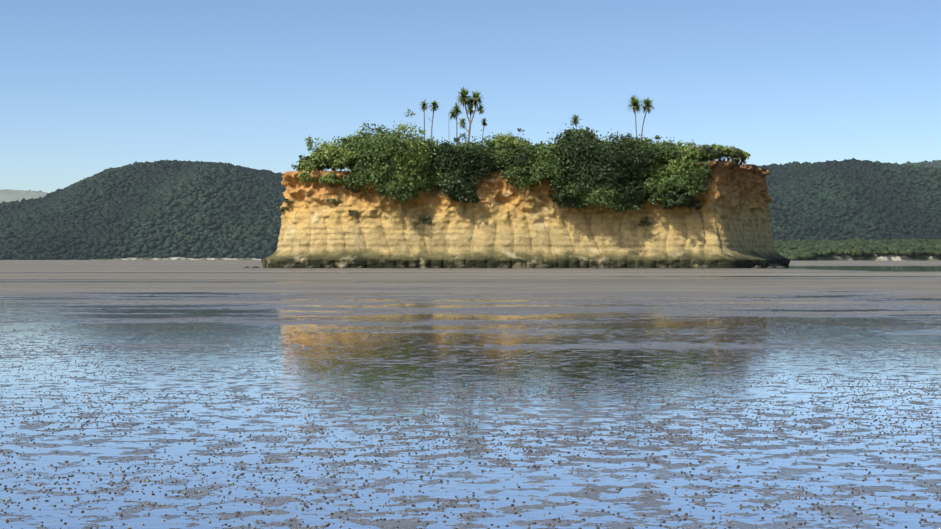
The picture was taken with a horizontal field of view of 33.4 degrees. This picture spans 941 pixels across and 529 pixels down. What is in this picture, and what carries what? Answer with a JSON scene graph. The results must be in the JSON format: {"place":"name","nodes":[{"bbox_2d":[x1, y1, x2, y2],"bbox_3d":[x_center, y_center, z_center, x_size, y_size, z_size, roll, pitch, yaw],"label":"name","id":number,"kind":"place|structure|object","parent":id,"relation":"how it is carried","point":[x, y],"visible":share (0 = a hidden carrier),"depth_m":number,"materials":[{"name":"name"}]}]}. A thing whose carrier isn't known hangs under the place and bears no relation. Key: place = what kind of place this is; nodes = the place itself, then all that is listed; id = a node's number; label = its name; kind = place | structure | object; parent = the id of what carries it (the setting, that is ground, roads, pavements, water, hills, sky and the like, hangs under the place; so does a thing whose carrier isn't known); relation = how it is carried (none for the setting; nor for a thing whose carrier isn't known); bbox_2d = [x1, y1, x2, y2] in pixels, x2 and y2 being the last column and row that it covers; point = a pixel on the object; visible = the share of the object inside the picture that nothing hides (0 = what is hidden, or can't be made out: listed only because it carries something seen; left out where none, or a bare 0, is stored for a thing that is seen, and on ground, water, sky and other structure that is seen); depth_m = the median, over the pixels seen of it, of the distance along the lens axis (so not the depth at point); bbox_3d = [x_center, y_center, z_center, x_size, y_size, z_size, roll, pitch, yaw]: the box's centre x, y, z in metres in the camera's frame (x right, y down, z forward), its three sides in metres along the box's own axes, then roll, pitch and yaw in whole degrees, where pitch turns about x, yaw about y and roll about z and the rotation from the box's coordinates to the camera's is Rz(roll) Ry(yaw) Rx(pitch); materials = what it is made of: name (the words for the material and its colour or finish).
{"place":"outdoors","nodes":[
{"label":"outdoors","id":0,"kind":"place"},
{"bbox_2d":[0,189,46,202],"bbox_3d":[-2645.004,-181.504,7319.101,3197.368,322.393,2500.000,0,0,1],"label":"distant hill","id":1,"kind":"structure","parent":0,"point":[14,195],"depth_m":6756.59,"materials":[{"name":"grey"}]},
{"bbox_2d":[0,260,940,528],"bbox_3d":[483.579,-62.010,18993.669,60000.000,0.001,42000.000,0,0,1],"label":"mud flat","id":2,"kind":"structure","parent":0,"point":[198,286],"depth_m":10.85,"materials":[{"name":"grey soil"}]},
{"bbox_2d":[96,257,260,259],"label":"shore bank","id":3,"kind":"structure","parent":2,"relation":"on","point":[175,258],"depth_m":2454.68,"materials":[{"name":"beige sand"}]},
{"bbox_2d":[0,384,940,528],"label":"pebbles","id":4,"kind":"object","parent":2,"relation":"on","point":[528,527],"visible":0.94,"depth_m":7.90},
{"bbox_2d":[0,316,940,385],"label":"shells","id":5,"kind":"object","parent":2,"relation":"on","point":[759,318],"visible":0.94,"depth_m":18.23},
{"bbox_2d":[0,295,940,316],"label":"shells","id":6,"kind":"object","parent":2,"relation":"on","point":[490,303],"visible":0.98,"depth_m":33.67},
{"bbox_2d":[244,263,784,267],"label":"rocks","id":7,"kind":"object","parent":2,"relation":"on","point":[548,266],"visible":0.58,"depth_m":166.78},
{"bbox_2d":[261,161,789,267],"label":"cliff","id":8,"kind":"structure","parent":2,"relation":"on","point":[500,223],"depth_m":170.23,"materials":[{"name":"stone"}]},
{"bbox_2d":[276,109,750,227],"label":"island scrub","id":9,"kind":"object","parent":8,"relation":"on","point":[584,168],"depth_m":169.11,"materials":[{"name":"green plant"}]},
{"bbox_2d":[0,0,940,192],"label":"sky","id":10,"kind":"structure","parent":0,"point":[88,88],"materials":[{"name":"blue"}]},
{"bbox_2d":[0,158,940,259],"bbox_3d":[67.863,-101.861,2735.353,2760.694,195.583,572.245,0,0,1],"label":"forested hills","id":11,"kind":"structure","parent":0,"point":[864,187],"depth_m":2643.30,"materials":[{"name":"green plant"}]},
{"bbox_2d":[775,246,940,260],"bbox_3d":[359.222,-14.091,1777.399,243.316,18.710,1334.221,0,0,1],"label":"shoreline","id":12,"kind":"structure","parent":0,"point":[844,257],"depth_m":1140.40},
{"bbox_2d":[774,238,940,260],"bbox_3d":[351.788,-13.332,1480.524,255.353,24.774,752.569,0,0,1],"label":"scrub terrace vegetation","id":13,"kind":"object","parent":12,"relation":"on","point":[813,249],"visible":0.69,"depth_m":1208.08,"materials":[{"name":"green plant"}]},
{"bbox_3d":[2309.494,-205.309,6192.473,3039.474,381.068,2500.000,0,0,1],"label":"ridge terrain","id":14,"kind":"structure","parent":0,"visible":0},
{"bbox_2d":[896,160,940,167],"bbox_3d":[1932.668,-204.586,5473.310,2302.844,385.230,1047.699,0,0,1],"label":"distant hill","id":15,"kind":"structure","parent":14,"relation":"on","point":[933,163],"depth_m":5828.19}
]}

